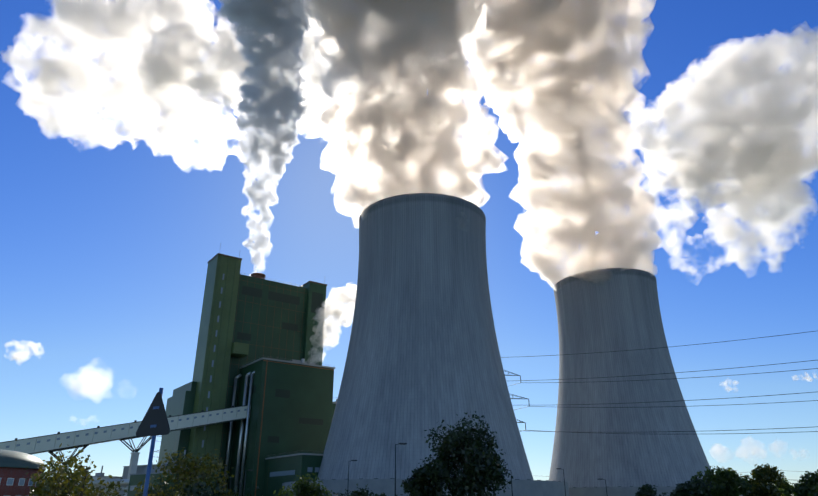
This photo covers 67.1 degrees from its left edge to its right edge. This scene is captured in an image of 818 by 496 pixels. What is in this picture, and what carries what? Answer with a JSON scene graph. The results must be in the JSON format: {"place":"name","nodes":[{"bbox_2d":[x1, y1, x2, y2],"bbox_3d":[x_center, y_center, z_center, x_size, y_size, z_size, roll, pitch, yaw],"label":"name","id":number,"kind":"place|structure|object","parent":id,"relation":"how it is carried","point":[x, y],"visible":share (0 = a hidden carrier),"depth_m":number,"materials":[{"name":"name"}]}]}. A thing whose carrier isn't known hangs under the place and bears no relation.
{"place":"outdoors","nodes":[
{"label":"outdoors","id":0,"kind":"place"},
{"bbox_2d":[45,466,121,495],"bbox_3d":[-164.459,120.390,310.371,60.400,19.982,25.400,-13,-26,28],"label":"plant block","id":1,"kind":"structure","parent":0,"point":[99,475],"depth_m":293.76,"materials":[{"name":"grey concrete"}]},
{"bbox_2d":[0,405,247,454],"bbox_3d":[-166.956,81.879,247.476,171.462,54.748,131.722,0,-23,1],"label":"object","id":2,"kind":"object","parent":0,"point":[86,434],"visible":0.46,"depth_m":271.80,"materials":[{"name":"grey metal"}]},
{"bbox_2d":[119,450,195,495],"bbox_3d":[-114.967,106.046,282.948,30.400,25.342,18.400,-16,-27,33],"label":"plant block","id":3,"kind":"structure","parent":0,"point":[140,468],"depth_m":279.75,"materials":[{"name":"grey concrete"}]},
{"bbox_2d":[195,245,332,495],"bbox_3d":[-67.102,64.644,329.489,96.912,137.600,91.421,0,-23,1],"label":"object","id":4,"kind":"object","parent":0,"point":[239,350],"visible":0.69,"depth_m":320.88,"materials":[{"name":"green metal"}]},
{"bbox_2d":[0,0,817,495],"label":"sky","id":5,"kind":"structure","parent":0,"point":[675,141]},
{"bbox_2d":[568,486,741,495],"bbox_3d":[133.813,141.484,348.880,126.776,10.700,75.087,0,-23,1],"label":"barrier wall","id":6,"kind":"structure","parent":0,"point":[601,491],"depth_m":321.62,"materials":[{"name":"grey concrete"}]},
{"label":"ground","id":7,"kind":"structure","parent":0,"visible":0},
{"bbox_2d":[0,450,45,495],"bbox_3d":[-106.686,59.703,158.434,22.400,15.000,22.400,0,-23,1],"label":"round brick building","id":8,"kind":"structure","parent":7,"relation":"on","point":[14,465],"depth_m":154.16,"materials":[{"name":"red"}]},
{"bbox_2d":[30,475,118,495],"bbox_3d":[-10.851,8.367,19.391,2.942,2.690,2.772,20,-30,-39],"label":"shrub","id":9,"kind":"object","parent":7,"relation":"on","point":[90,489],"visible":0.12,"depth_m":19.93,"materials":[{"name":"green plant"}]},
{"bbox_2d":[24,443,127,495],"bbox_3d":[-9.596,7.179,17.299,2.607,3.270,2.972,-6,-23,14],"label":"tree","id":10,"kind":"object","parent":7,"relation":"on","point":[49,478],"visible":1,"depth_m":17.22,"materials":[{"name":"green plant"}]},
{"bbox_2d":[0,405,250,495],"bbox_3d":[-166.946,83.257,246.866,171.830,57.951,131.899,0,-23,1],"label":"conveyor bridge","id":11,"kind":"structure","parent":7,"relation":"on","point":[82,439],"depth_m":272.25,"materials":[{"name":"grey metal"}]},
{"bbox_2d":[84,479,201,492],"bbox_3d":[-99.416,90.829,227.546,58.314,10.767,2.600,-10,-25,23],"label":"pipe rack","id":12,"kind":"object","parent":7,"relation":"on","point":[124,483],"visible":0.08,"depth_m":233.98,"materials":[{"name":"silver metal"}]},
{"bbox_2d":[136,388,169,495],"bbox_3d":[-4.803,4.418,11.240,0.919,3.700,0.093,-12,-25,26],"label":"traffic sign","id":13,"kind":"object","parent":7,"relation":"on","point":[154,423],"visible":1,"depth_m":11.65,"materials":[{"name":"metal"}]},
{"bbox_2d":[127,462,179,495],"bbox_3d":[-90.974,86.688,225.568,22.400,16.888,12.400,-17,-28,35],"label":"plant block","id":14,"kind":"structure","parent":7,"relation":"on","point":[135,479],"depth_m":224.16,"materials":[{"name":"grey"}]},
{"bbox_2d":[138,468,186,495],"bbox_3d":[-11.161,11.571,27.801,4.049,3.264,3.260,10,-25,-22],"label":"shrub","id":15,"kind":"object","parent":7,"relation":"on","point":[163,487],"visible":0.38,"depth_m":27.94,"materials":[{"name":"green plant"}]},
{"bbox_2d":[133,447,234,495],"bbox_3d":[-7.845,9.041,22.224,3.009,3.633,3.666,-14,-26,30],"label":"tree","id":16,"kind":"object","parent":7,"relation":"on","point":[191,474],"visible":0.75,"depth_m":22.39,"materials":[{"name":"green plant"}]},
{"bbox_2d":[181,481,259,495],"bbox_3d":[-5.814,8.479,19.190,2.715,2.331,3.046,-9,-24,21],"label":"shrub","id":17,"kind":"object","parent":7,"relation":"on","point":[192,490],"visible":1,"depth_m":19.21,"materials":[{"name":"green plant"}]},
{"bbox_2d":[158,255,334,495],"bbox_3d":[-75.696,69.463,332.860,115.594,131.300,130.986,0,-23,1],"label":"boiler house","id":18,"kind":"structure","parent":7,"relation":"on","point":[261,320],"depth_m":321.55,"materials":[{"name":"green metal"}]},
{"bbox_2d":[274,472,331,495],"bbox_3d":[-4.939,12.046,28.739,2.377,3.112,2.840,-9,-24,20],"label":"shrub","id":19,"kind":"object","parent":7,"relation":"on","point":[303,488],"visible":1,"depth_m":29.23,"materials":[{"name":"green plant"}]},
{"bbox_2d":[332,399,336,418],"bbox_3d":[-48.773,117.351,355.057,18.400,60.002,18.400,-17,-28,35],"label":"plant block","id":20,"kind":"structure","parent":7,"relation":"on","point":[334,405],"depth_m":356.91,"materials":[{"name":"green metal"}]},
{"bbox_2d":[333,483,376,495],"bbox_3d":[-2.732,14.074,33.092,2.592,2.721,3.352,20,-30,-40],"label":"shrub","id":21,"kind":"object","parent":7,"relation":"on","point":[359,493],"visible":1,"depth_m":33.34,"materials":[{"name":"green plant"}]},
{"bbox_2d":[395,443,406,494],"bbox_3d":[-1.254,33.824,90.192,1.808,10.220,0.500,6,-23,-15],"label":"street lamp","id":22,"kind":"object","parent":7,"relation":"on","point":[395,463],"visible":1,"depth_m":90.87,"materials":[{"name":"grey metal"}]},
{"bbox_2d":[400,459,443,495],"bbox_3d":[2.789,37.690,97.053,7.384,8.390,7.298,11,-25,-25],"label":"bush","id":23,"kind":"object","parent":7,"relation":"on","point":[414,485],"visible":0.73,"depth_m":95.51,"materials":[{"name":"green plant"}]},
{"bbox_2d":[317,193,533,479],"bbox_3d":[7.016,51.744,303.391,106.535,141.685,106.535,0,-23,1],"label":"cooling tower","id":24,"kind":"structure","parent":7,"relation":"on","point":[423,353],"depth_m":272.92,"materials":[{"name":"concrete"}]},
{"bbox_2d":[282,478,568,495],"bbox_3d":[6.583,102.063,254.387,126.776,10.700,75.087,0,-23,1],"label":"barrier wall","id":25,"kind":"structure","parent":7,"relation":"on","point":[528,487],"depth_m":228.99,"materials":[{"name":"grey concrete"}]},
{"bbox_2d":[416,411,512,495],"bbox_3d":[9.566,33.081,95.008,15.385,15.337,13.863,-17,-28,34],"label":"tree","id":26,"kind":"object","parent":7,"relation":"on","point":[468,452],"visible":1,"depth_m":92.92,"materials":[{"name":"green plant"}]},
{"bbox_2d":[505,370,529,429],"bbox_3d":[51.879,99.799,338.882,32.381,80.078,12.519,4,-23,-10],"label":"pylon","id":27,"kind":"object","parent":7,"relation":"on","point":[516,395],"visible":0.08,"depth_m":347.93,"materials":[{"name":"grey metal"}]},
{"bbox_2d":[501,331,817,433],"bbox_3d":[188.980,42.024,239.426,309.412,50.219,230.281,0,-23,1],"label":"power lines","id":28,"kind":"object","parent":27,"relation":"hanging from","point":[682,400],"visible":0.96,"depth_m":286.56,"materials":[{"name":"grey metal"}]},
{"bbox_2d":[549,268,710,487],"bbox_3d":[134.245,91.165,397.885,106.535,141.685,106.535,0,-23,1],"label":"cooling tower","id":29,"kind":"structure","parent":7,"relation":"on","point":[619,312],"depth_m":368.07,"materials":[{"name":"concrete"}]},
{"bbox_2d":[635,484,669,495],"bbox_3d":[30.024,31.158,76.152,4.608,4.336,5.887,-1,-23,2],"label":"bush","id":30,"kind":"object","parent":7,"relation":"on","point":[646,490],"visible":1,"depth_m":76.24,"materials":[{"name":"green plant"}]},
{"bbox_2d":[670,474,714,495],"bbox_3d":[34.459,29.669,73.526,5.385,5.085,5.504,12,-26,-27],"label":"tree","id":31,"kind":"object","parent":7,"relation":"on","point":[690,489],"visible":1,"depth_m":72.92,"materials":[{"name":"green plant"}]},
{"bbox_2d":[690,466,751,495],"bbox_3d":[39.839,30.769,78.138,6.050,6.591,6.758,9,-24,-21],"label":"tree","id":32,"kind":"object","parent":7,"relation":"on","point":[728,481],"visible":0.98,"depth_m":76.66,"materials":[{"name":"green plant"}]},
{"bbox_2d":[740,463,785,495],"bbox_3d":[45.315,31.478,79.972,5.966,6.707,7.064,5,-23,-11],"label":"tree","id":33,"kind":"object","parent":7,"relation":"on","point":[762,481],"visible":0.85,"depth_m":78.76,"materials":[{"name":"green plant"}]},
{"bbox_2d":[775,477,796,495],"bbox_3d":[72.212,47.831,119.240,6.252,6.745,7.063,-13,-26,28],"label":"tree","id":34,"kind":"object","parent":7,"relation":"on","point":[786,489],"visible":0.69,"depth_m":118.25,"materials":[{"name":"green plant"}]},
{"bbox_2d":[791,469,817,495],"bbox_3d":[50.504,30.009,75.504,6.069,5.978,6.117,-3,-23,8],"label":"tree","id":35,"kind":"object","parent":7,"relation":"on","point":[808,484],"visible":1,"depth_m":75.86,"materials":[{"name":"green plant"}]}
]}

